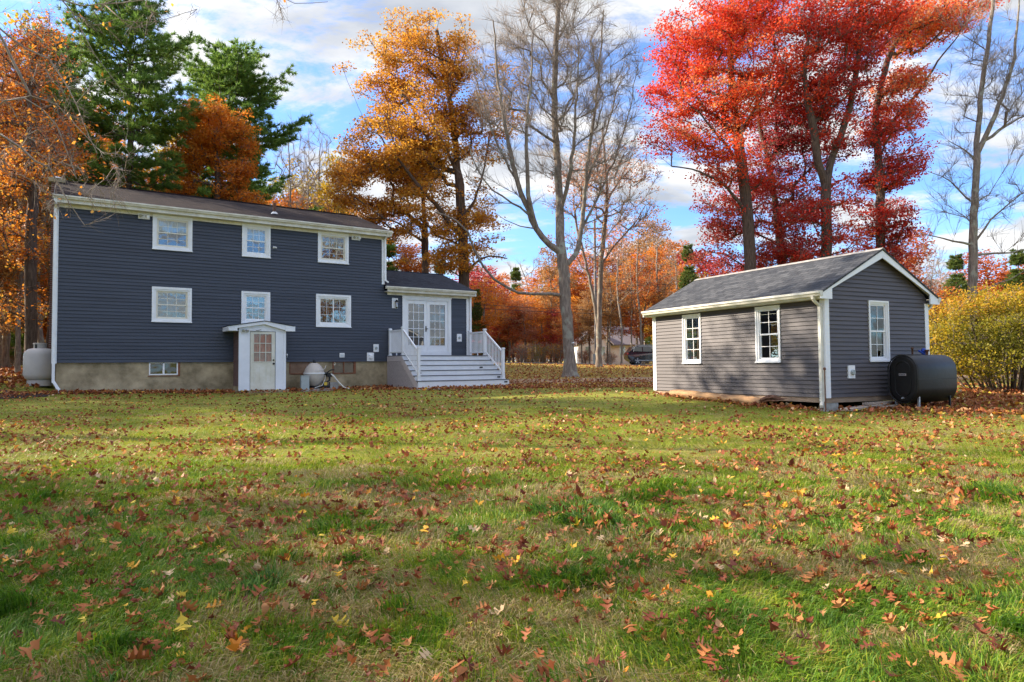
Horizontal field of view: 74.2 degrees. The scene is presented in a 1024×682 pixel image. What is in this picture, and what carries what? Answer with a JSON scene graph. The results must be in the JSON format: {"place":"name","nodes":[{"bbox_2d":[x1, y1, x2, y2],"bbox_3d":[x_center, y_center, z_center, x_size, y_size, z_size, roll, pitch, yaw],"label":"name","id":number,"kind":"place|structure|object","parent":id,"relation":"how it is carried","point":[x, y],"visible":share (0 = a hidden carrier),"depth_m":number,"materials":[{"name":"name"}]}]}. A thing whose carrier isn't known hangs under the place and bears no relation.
{"place":"outdoors","nodes":[
{"label":"outdoors","id":0,"kind":"place"},
{"bbox_2d":[0,361,1023,681],"bbox_3d":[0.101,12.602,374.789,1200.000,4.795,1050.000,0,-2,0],"label":"ground","id":1,"kind":"structure","parent":0,"point":[228,399],"depth_m":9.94,"materials":[{"name":"green plant"}]},
{"bbox_2d":[0,262,24,368],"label":"woodland tree","id":2,"kind":"object","parent":1,"relation":"on","point":[2,322],"visible":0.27,"depth_m":40.10,"materials":[{"name":"brown plant"}]},
{"bbox_2d":[0,296,24,356],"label":"pine tree","id":3,"kind":"object","parent":1,"relation":"on","point":[12,342],"visible":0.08,"depth_m":49.74,"materials":[{"name":"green plant"}]},
{"bbox_2d":[0,142,72,371],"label":"woodland tree","id":4,"kind":"object","parent":1,"relation":"on","point":[18,285],"visible":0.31,"depth_m":34.02,"materials":[{"name":"brown plant"}]},
{"bbox_2d":[23,343,51,385],"bbox_3d":[-16.449,0.818,23.590,0.964,1.490,0.964,0,-2,0],"label":"propane tank","id":5,"kind":"object","parent":1,"relation":"on","point":[37,366],"visible":0.86,"depth_m":23.23,"materials":[{"name":"metal"}]},
{"bbox_2d":[0,41,83,295],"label":"woodland tree","id":6,"kind":"object","parent":1,"relation":"on","point":[21,108],"visible":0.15,"depth_m":36.91,"materials":[{"name":"orange plant"}]},
{"bbox_2d":[0,24,101,342],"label":"woodland tree","id":7,"kind":"object","parent":1,"relation":"on","point":[40,336],"visible":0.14,"depth_m":37.11,"materials":[{"name":"orange plant"}]},
{"bbox_2d":[0,2,103,374],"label":"oak tree","id":8,"kind":"object","parent":1,"relation":"on","point":[30,253],"visible":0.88,"depth_m":30.04,"materials":[{"name":"orange plant"}]},
{"bbox_2d":[6,21,120,348],"bbox_3d":[-28.776,-8.866,42.059,7.738,21.460,6.715,-1,-2,23],"label":"oak tree","id":9,"kind":"object","parent":1,"relation":"on","point":[63,67],"visible":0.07,"depth_m":42.05,"materials":[{"name":"orange plant"}]},
{"bbox_2d":[0,5,136,367],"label":"woodland tree","id":10,"kind":"object","parent":1,"relation":"on","point":[5,354],"visible":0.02,"depth_m":43.94,"materials":[{"name":"orange plant"}]},
{"bbox_2d":[38,0,211,196],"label":"pine tree","id":11,"kind":"object","parent":1,"relation":"on","point":[161,131],"visible":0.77,"depth_m":38.09,"materials":[{"name":"green plant"}]},
{"bbox_2d":[0,0,321,232],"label":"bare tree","id":12,"kind":"object","parent":1,"relation":"on","point":[23,80],"visible":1,"depth_m":12.98,"materials":[{"name":"orange plant"}]},
{"bbox_2d":[0,388,349,398],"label":"mulch bed","id":13,"kind":"object","parent":1,"relation":"on","point":[25,395],"visible":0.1,"depth_m":20.91,"materials":[{"name":"brown soil"}]},
{"bbox_2d":[147,92,271,204],"bbox_3d":[-19.125,-6.872,42.745,8.429,17.420,5.624,0,-2,0],"label":"maple tree","id":14,"kind":"object","parent":1,"relation":"on","point":[205,145],"visible":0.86,"depth_m":42.32,"materials":[{"name":"orange plant"}]},
{"bbox_2d":[133,33,322,210],"bbox_3d":[-20.103,-9.582,48.169,11.634,23.002,11.609,-1,-2,14],"label":"pine tree","id":15,"kind":"object","parent":1,"relation":"on","point":[223,76],"visible":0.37,"depth_m":46.41,"materials":[{"name":"green plant"}]},
{"bbox_2d":[222,321,294,392],"bbox_3d":[-9.318,0.615,24.963,2.330,2.690,1.220,1,-2,-34],"label":"basement entry","id":16,"kind":"object","parent":1,"relation":"on","point":[259,355],"visible":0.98,"depth_m":24.65,"materials":[{"name":"white wood"}]},
{"bbox_2d":[250,331,274,389],"bbox_3d":[-9.072,0.712,24.659,0.880,2.110,0.102,1,-2,-34],"label":"door","id":17,"kind":"structure","parent":16,"relation":"in","point":[262,344],"depth_m":24.67,"materials":[{"name":"paint"}]},
{"bbox_2d":[48,176,476,392],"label":"house","id":18,"kind":"structure","parent":1,"relation":"on","point":[164,291],"depth_m":24.88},
{"bbox_2d":[148,362,179,376],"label":"basement window","id":19,"kind":"structure","parent":18,"relation":"in","point":[155,368],"depth_m":23.79,"materials":[{"name":"plastic"}]},
{"bbox_2d":[151,286,191,322],"bbox_3d":[-12.061,-1.271,24.004,1.294,1.244,0.235,1,-2,-34],"label":"window","id":20,"kind":"structure","parent":18,"relation":"in","point":[156,291],"depth_m":23.97,"materials":[{"name":"white glass"}]},
{"bbox_2d":[152,214,192,251],"bbox_3d":[-12.081,-3.820,24.094,1.294,1.244,0.235,1,-2,-34],"label":"window","id":21,"kind":"structure","parent":18,"relation":"in","point":[169,225],"depth_m":24.10,"materials":[{"name":"white glass"}]},
{"bbox_2d":[241,291,269,323],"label":"window","id":22,"kind":"structure","parent":18,"relation":"in","point":[256,298],"depth_m":25.57,"materials":[{"name":"plastic"}]},
{"bbox_2d":[242,223,270,258],"bbox_3d":[-9.706,-3.778,25.668,1.054,1.254,0.235,1,-2,-34],"label":"window","id":23,"kind":"structure","parent":18,"relation":"in","point":[261,235],"depth_m":25.69,"materials":[{"name":"plastic"}]},
{"bbox_2d":[318,231,348,264],"bbox_3d":[-7.226,-3.739,27.312,1.284,1.254,0.235,1,-2,-34],"label":"window","id":24,"kind":"structure","parent":18,"relation":"in","point":[326,241],"depth_m":27.35,"materials":[{"name":"white glass"}]},
{"bbox_2d":[316,294,351,327],"bbox_3d":[-7.194,-1.201,27.230,1.454,1.314,0.235,1,-2,-34],"label":"window","id":25,"kind":"structure","parent":18,"relation":"in","point":[331,299],"depth_m":27.23,"materials":[{"name":"plastic"}]},
{"bbox_2d":[332,362,355,373],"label":"basement window","id":26,"kind":"structure","parent":18,"relation":"in","point":[339,367],"depth_m":27.40,"materials":[{"name":"brown glass"}]},
{"bbox_2d":[402,296,451,354],"bbox_3d":[-3.710,-0.640,29.483,2.380,2.550,0.175,1,-2,-34],"label":"patio door","id":27,"kind":"structure","parent":18,"relation":"in","point":[426,320],"depth_m":29.51,"materials":[{"name":"white glass"}]},
{"bbox_2d":[263,189,314,208],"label":"woodland tree","id":28,"kind":"object","parent":1,"relation":"on","point":[294,197],"visible":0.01,"depth_m":60.55,"materials":[{"name":"orange plant"}]},
{"bbox_2d":[262,115,321,209],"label":"woodland tree","id":29,"kind":"object","parent":1,"relation":"on","point":[288,179],"visible":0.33,"depth_m":58.07,"materials":[{"name":"orange plant"}]},
{"bbox_2d":[266,158,323,207],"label":"woodland tree","id":30,"kind":"object","parent":1,"relation":"on","point":[297,180],"visible":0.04,"depth_m":65.78,"materials":[{"name":"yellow plant"}]},
{"bbox_2d":[290,120,329,211],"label":"woodland tree","id":31,"kind":"object","parent":1,"relation":"on","point":[305,182],"visible":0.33,"depth_m":60.79,"materials":[{"name":"orange plant"}]},
{"bbox_2d":[290,118,336,211],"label":"woodland tree","id":32,"kind":"object","parent":1,"relation":"on","point":[320,164],"visible":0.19,"depth_m":61.55,"materials":[{"name":"orange plant"}]},
{"bbox_2d":[295,360,348,391],"bbox_3d":[-7.331,1.339,26.210,1.880,1.220,0.910,1,-2,-34],"label":"pool filter","id":33,"kind":"object","parent":1,"relation":"on","point":[314,370],"visible":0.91,"depth_m":25.86,"materials":[{"name":"plastic"}]},
{"bbox_2d":[308,139,359,216],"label":"woodland tree","id":34,"kind":"object","parent":1,"relation":"on","point":[337,210],"visible":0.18,"depth_m":59.99,"materials":[{"name":"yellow plant"}]},
{"bbox_2d":[325,134,456,272],"bbox_3d":[-7.946,-6.315,47.254,9.921,16.602,6.223,0,-2,0],"label":"oak tree","id":35,"kind":"object","parent":1,"relation":"on","point":[393,214],"visible":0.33,"depth_m":46.96,"materials":[{"name":"orange plant"}]},
{"bbox_2d":[386,239,397,270],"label":"pine tree","id":36,"kind":"object","parent":1,"relation":"on","point":[389,247],"visible":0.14,"depth_m":59.83,"materials":[{"name":"green plant"}]},
{"bbox_2d":[386,240,434,272],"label":"woodland tree","id":37,"kind":"object","parent":1,"relation":"on","point":[410,251],"visible":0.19,"depth_m":60.58,"materials":[{"name":"orange plant"}]},
{"bbox_2d":[316,6,534,287],"bbox_3d":[-5.173,-9.861,42.930,13.625,23.721,8.370,0,-2,0],"label":"oak tree","id":38,"kind":"object","parent":1,"relation":"on","point":[434,148],"visible":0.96,"depth_m":42.45,"materials":[{"name":"orange plant"}]},
{"bbox_2d":[387,326,509,389],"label":"porch steps","id":39,"kind":"structure","parent":1,"relation":"on","point":[418,370],"depth_m":27.70,"materials":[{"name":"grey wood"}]},
{"bbox_2d":[472,289,491,354],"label":"pine tree","id":40,"kind":"object","parent":1,"relation":"on","point":[476,312],"visible":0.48,"depth_m":63.87,"materials":[{"name":"green plant"}]},
{"bbox_2d":[449,263,521,356],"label":"woodland tree","id":41,"kind":"object","parent":1,"relation":"on","point":[472,276],"visible":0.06,"depth_m":73.80,"materials":[{"name":"red plant"}]},
{"bbox_2d":[469,278,507,337],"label":"woodland tree","id":42,"kind":"object","parent":1,"relation":"on","point":[484,301],"visible":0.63,"depth_m":64.93,"materials":[{"name":"orange plant"}]},
{"bbox_2d":[458,272,521,305],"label":"woodland tree","id":43,"kind":"object","parent":1,"relation":"on","point":[506,278],"visible":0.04,"depth_m":120.18,"materials":[{"name":"orange plant"}]},
{"bbox_2d":[479,330,519,361],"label":"brush","id":44,"kind":"object","parent":1,"relation":"on","point":[501,345],"visible":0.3,"depth_m":69.49,"materials":[{"name":"brown plant"}]},
{"bbox_2d":[485,288,524,361],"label":"woodland tree","id":45,"kind":"object","parent":1,"relation":"on","point":[510,330],"visible":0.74,"depth_m":68.06,"materials":[{"name":"orange plant"}]},
{"bbox_2d":[487,304,527,361],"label":"woodland tree","id":46,"kind":"object","parent":1,"relation":"on","point":[495,335],"visible":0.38,"depth_m":69.09,"materials":[{"name":"orange plant"}]},
{"bbox_2d":[0,362,1023,681],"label":"fallen leaves","id":47,"kind":"object","parent":1,"relation":"on","point":[964,402],"visible":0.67,"depth_m":5.81,"materials":[{"name":"brown plant"}]},
{"bbox_2d":[509,264,524,298],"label":"pine tree","id":48,"kind":"object","parent":1,"relation":"on","point":[515,273],"visible":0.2,"depth_m":110.04,"materials":[{"name":"green plant"}]},
{"bbox_2d":[494,295,540,361],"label":"woodland tree","id":49,"kind":"object","parent":1,"relation":"on","point":[523,319],"visible":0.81,"depth_m":68.64,"materials":[{"name":"orange plant"}]},
{"bbox_2d":[509,341,533,361],"bbox_3d":[0.943,1.032,65.212,2.880,2.456,2.837,1,-3,-42],"label":"brush","id":50,"kind":"object","parent":1,"relation":"on","point":[521,354],"visible":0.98,"depth_m":64.81,"materials":[{"name":"orange plant"}]},
{"bbox_2d":[498,251,545,298],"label":"woodland tree","id":51,"kind":"object","parent":1,"relation":"on","point":[526,272],"visible":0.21,"depth_m":130.89,"materials":[{"name":"plant"}]},
{"bbox_2d":[513,276,552,360],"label":"woodland tree","id":52,"kind":"object","parent":1,"relation":"on","point":[528,288],"visible":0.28,"depth_m":78.98,"materials":[{"name":"orange plant"}]},
{"bbox_2d":[517,302,556,362],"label":"woodland tree","id":53,"kind":"object","parent":1,"relation":"on","point":[541,329],"visible":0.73,"depth_m":69.41,"materials":[{"name":"orange plant"}]},
{"bbox_2d":[527,340,549,362],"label":"brush","id":54,"kind":"object","parent":1,"relation":"on","point":[538,352],"visible":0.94,"depth_m":66.62,"materials":[{"name":"brown plant"}]},
{"bbox_2d":[436,0,659,376],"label":"maple tree","id":55,"kind":"object","parent":1,"relation":"on","point":[564,295],"visible":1,"depth_m":35.15,"materials":[{"name":"grey plant"}]},
{"bbox_2d":[543,339,563,363],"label":"brush","id":56,"kind":"object","parent":1,"relation":"on","point":[560,354],"visible":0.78,"depth_m":66.33,"materials":[{"name":"brown plant"}]},
{"bbox_2d":[533,234,578,362],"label":"woodland tree","id":57,"kind":"object","parent":1,"relation":"on","point":[551,274],"visible":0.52,"depth_m":69.64,"materials":[{"name":"brown plant"}]},
{"bbox_2d":[531,309,580,361],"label":"woodland tree","id":58,"kind":"object","parent":1,"relation":"on","point":[553,340],"visible":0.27,"depth_m":69.00,"materials":[{"name":"orange plant"}]},
{"bbox_2d":[527,267,589,347],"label":"woodland tree","id":59,"kind":"object","parent":1,"relation":"on","point":[573,291],"visible":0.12,"depth_m":91.45,"materials":[{"name":"orange plant"}]},
{"bbox_2d":[549,305,581,345],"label":"woodland tree","id":60,"kind":"object","parent":1,"relation":"on","point":[554,330],"visible":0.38,"depth_m":65.23,"materials":[{"name":"orange plant"}]},
{"bbox_2d":[543,250,598,331],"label":"woodland tree","id":61,"kind":"object","parent":1,"relation":"on","point":[583,263],"visible":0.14,"depth_m":95.62,"materials":[{"name":"orange plant"}]},
{"bbox_2d":[572,298,603,363],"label":"woodland tree","id":62,"kind":"object","parent":1,"relation":"on","point":[583,328],"visible":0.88,"depth_m":64.87,"materials":[{"name":"brown plant"}]},
{"bbox_2d":[587,220,600,364],"bbox_3d":[7.809,-4.487,63.367,1.800,13.771,0.360,0,-2,0],"label":"utility pole","id":63,"kind":"object","parent":1,"relation":"on","point":[595,292],"visible":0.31,"depth_m":63.32,"materials":[{"name":"brown wood"}]},
{"bbox_2d":[575,283,615,363],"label":"woodland tree","id":64,"kind":"object","parent":1,"relation":"on","point":[587,294],"visible":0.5,"depth_m":65.76,"materials":[{"name":"brown plant"}]},
{"bbox_2d":[582,257,630,325],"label":"woodland tree","id":65,"kind":"object","parent":1,"relation":"on","point":[606,263],"visible":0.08,"depth_m":95.95,"materials":[{"name":"orange plant"}]},
{"bbox_2d":[574,326,639,363],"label":"white house","id":66,"kind":"structure","parent":1,"relation":"on","point":[615,344],"depth_m":84.64,"materials":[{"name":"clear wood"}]},
{"bbox_2d":[547,129,673,366],"bbox_3d":[6.735,-6.506,47.221,9.107,16.961,7.238,0,-2,0],"label":"maple tree","id":67,"kind":"object","parent":1,"relation":"on","point":[601,262],"visible":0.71,"depth_m":47.08,"materials":[{"name":"grey plant"}]},
{"bbox_2d":[602,262,621,363],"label":"woodland tree","id":68,"kind":"object","parent":1,"relation":"on","point":[609,298],"visible":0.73,"depth_m":66.02,"materials":[{"name":"brown plant"}]},
{"bbox_2d":[591,271,633,363],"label":"woodland tree","id":69,"kind":"object","parent":1,"relation":"on","point":[607,322],"visible":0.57,"depth_m":66.72,"materials":[{"name":"brown plant"}]},
{"bbox_2d":[579,222,645,323],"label":"woodland tree","id":70,"kind":"object","parent":1,"relation":"on","point":[605,254],"visible":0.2,"depth_m":96.49,"materials":[{"name":"orange plant"}]},
{"bbox_2d":[604,238,637,363],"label":"woodland tree","id":71,"kind":"object","parent":1,"relation":"on","point":[623,279],"visible":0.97,"depth_m":64.21,"materials":[{"name":"brown plant"}]},
{"bbox_2d":[602,264,648,345],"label":"woodland tree","id":72,"kind":"object","parent":1,"relation":"on","point":[615,273],"visible":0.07,"depth_m":91.80,"materials":[{"name":"orange plant"}]},
{"bbox_2d":[617,251,642,346],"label":"woodland tree","id":73,"kind":"object","parent":1,"relation":"on","point":[625,264],"visible":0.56,"depth_m":66.05,"materials":[{"name":"brown plant"}]},
{"bbox_2d":[623,221,656,364],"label":"woodland tree","id":74,"kind":"object","parent":1,"relation":"on","point":[642,265],"visible":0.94,"depth_m":65.20,"materials":[{"name":"brown plant"}]},
{"bbox_2d":[622,271,666,364],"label":"woodland tree","id":75,"kind":"object","parent":1,"relation":"on","point":[647,301],"visible":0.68,"depth_m":66.16,"materials":[{"name":"orange plant"}]},
{"bbox_2d":[623,208,671,363],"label":"woodland tree","id":76,"kind":"object","parent":1,"relation":"on","point":[640,241],"visible":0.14,"depth_m":94.03,"materials":[{"name":"brown plant"}]},
{"bbox_2d":[618,238,694,337],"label":"woodland tree","id":77,"kind":"object","parent":1,"relation":"on","point":[661,252],"visible":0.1,"depth_m":83.78,"materials":[{"name":"orange plant"}]},
{"bbox_2d":[637,216,681,298],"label":"woodland tree","id":78,"kind":"object","parent":1,"relation":"on","point":[657,243],"visible":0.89,"depth_m":66.37,"materials":[{"name":"brown plant"}]},
{"bbox_2d":[646,273,675,335],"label":"woodland tree","id":79,"kind":"object","parent":1,"relation":"on","point":[661,298],"visible":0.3,"depth_m":66.04,"materials":[{"name":"brown plant"}]},
{"bbox_2d":[643,260,695,332],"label":"woodland tree","id":80,"kind":"object","parent":1,"relation":"on","point":[668,266],"visible":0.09,"depth_m":70.69,"materials":[{"name":"orange plant"}]},
{"bbox_2d":[660,237,681,295],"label":"woodland tree","id":81,"kind":"object","parent":1,"relation":"on","point":[671,260],"visible":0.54,"depth_m":68.23,"materials":[{"name":"brown plant"}]},
{"bbox_2d":[677,243,700,358],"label":"pine tree","id":82,"kind":"object","parent":1,"relation":"on","point":[687,274],"visible":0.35,"depth_m":60.01,"materials":[{"name":"green plant"}]},
{"bbox_2d":[674,248,742,350],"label":"woodland tree","id":83,"kind":"object","parent":1,"relation":"on","point":[703,268],"visible":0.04,"depth_m":78.22,"materials":[{"name":"orange plant"}]},
{"bbox_2d":[669,390,786,405],"bbox_3d":[5.573,1.498,17.980,0.302,0.321,4.182,0,-2,-25],"label":"log","id":84,"kind":"object","parent":1,"relation":"on","point":[733,398],"visible":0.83,"depth_m":17.80,"materials":[{"name":"wood"}]},
{"bbox_2d":[633,0,827,270],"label":"oak tree","id":85,"kind":"object","parent":1,"relation":"on","point":[708,38],"visible":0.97,"depth_m":38.27,"materials":[{"name":"red plant"}]},
{"bbox_2d":[677,87,851,274],"bbox_3d":[15.496,-7.233,42.023,10.295,18.493,6.472,0,-2,0],"label":"oak tree","id":86,"kind":"object","parent":1,"relation":"on","point":[784,139],"visible":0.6,"depth_m":41.91,"materials":[{"name":"red plant"}]},
{"bbox_2d":[771,322,777,357],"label":"woodland tree","id":87,"kind":"object","parent":1,"relation":"on","point":[774,337],"visible":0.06,"depth_m":88.47,"materials":[{"name":"yellow plant"}]},
{"bbox_2d":[641,247,940,411],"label":"garden shed","id":88,"kind":"structure","parent":1,"relation":"on","point":[854,323],"depth_m":16.73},
{"bbox_2d":[682,313,701,363],"bbox_3d":[5.157,-0.058,19.357,0.135,1.414,0.784,1,-2,-27],"label":"window","id":89,"kind":"structure","parent":88,"relation":"in","point":[685,349],"depth_m":19.49,"materials":[{"name":"plastic"}]},
{"bbox_2d":[755,305,780,362],"bbox_3d":[6.396,-0.165,16.883,0.135,1.414,0.804,1,-2,-27],"label":"window","id":90,"kind":"structure","parent":88,"relation":"in","point":[758,336],"depth_m":17.00,"materials":[{"name":"plastic"}]},
{"bbox_2d":[868,300,891,361],"bbox_3d":[8.785,-0.232,16.249,0.754,1.464,0.135,1,-2,-27],"label":"window","id":91,"kind":"structure","parent":88,"relation":"in","point":[885,304],"depth_m":16.35,"materials":[{"name":"plastic"}]},
{"bbox_2d":[764,0,926,263],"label":"oak tree","id":92,"kind":"object","parent":1,"relation":"on","point":[853,28],"visible":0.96,"depth_m":37.77,"materials":[{"name":"red plant"}]},
{"bbox_2d":[887,347,956,410],"bbox_3d":[9.681,0.909,15.955,1.570,1.515,0.718,1,-2,-27],"label":"oil tank","id":93,"kind":"object","parent":1,"relation":"on","point":[923,377],"visible":0.95,"depth_m":15.65,"materials":[{"name":"metal"}]},
{"bbox_2d":[885,227,963,331],"bbox_3d":[32.415,-3.749,56.155,9.232,11.638,8.533,-2,-3,45],"label":"woodland tree","id":94,"kind":"object","parent":1,"relation":"on","point":[914,260],"visible":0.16,"depth_m":55.61,"materials":[{"name":"red plant"}]},
{"bbox_2d":[848,0,1009,269],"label":"oak tree","id":95,"kind":"object","parent":1,"relation":"on","point":[883,126],"visible":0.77,"depth_m":39.82,"materials":[{"name":"red plant"}]},
{"bbox_2d":[918,235,949,340],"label":"woodland tree","id":96,"kind":"object","parent":1,"relation":"on","point":[931,280],"visible":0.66,"depth_m":53.96,"materials":[{"name":"red plant"}]},
{"bbox_2d":[938,251,978,329],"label":"pine tree","id":97,"kind":"object","parent":1,"relation":"on","point":[956,262],"visible":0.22,"depth_m":62.03,"materials":[{"name":"green plant"}]},
{"bbox_2d":[909,0,1023,371],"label":"bare tree","id":98,"kind":"object","parent":1,"relation":"on","point":[974,199],"visible":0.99,"depth_m":36.22,"materials":[{"name":"grey plant"}]},
{"bbox_2d":[928,279,1023,392],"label":"yellow bush","id":99,"kind":"object","parent":1,"relation":"on","point":[1005,322],"visible":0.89,"depth_m":20.53,"materials":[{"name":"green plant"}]},
{"bbox_2d":[948,247,1023,316],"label":"woodland tree","id":100,"kind":"object","parent":1,"relation":"on","point":[994,269],"visible":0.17,"depth_m":64.89,"materials":[{"name":"red plant"}]},
{"bbox_2d":[1000,245,1023,303],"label":"pine tree","id":101,"kind":"object","parent":1,"relation":"on","point":[1015,259],"visible":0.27,"depth_m":59.89,"materials":[{"name":"green plant"}]},
{"bbox_2d":[0,0,1023,360],"label":"sky","id":102,"kind":"structure","parent":0,"point":[313,42],"materials":[{"name":"blue"}]},
{"bbox_2d":[497,362,624,364],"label":"road","id":103,"kind":"structure","parent":0,"point":[559,363],"depth_m":56.66,"materials":[{"name":"grey asphalt"}]},
{"bbox_2d":[624,345,652,364],"bbox_3d":[12.389,1.233,60.246,4.590,1.764,2.025,0,-2,-3],"label":"parked car","id":104,"kind":"object","parent":103,"relation":"on","point":[636,355],"visible":0.5,"depth_m":59.42,"materials":[{"name":"black paint"}]},
{"bbox_2d":[509,374,1018,383],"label":"driveway","id":105,"kind":"structure","parent":0,"point":[646,378],"depth_m":31.88,"materials":[{"name":"black asphalt"}]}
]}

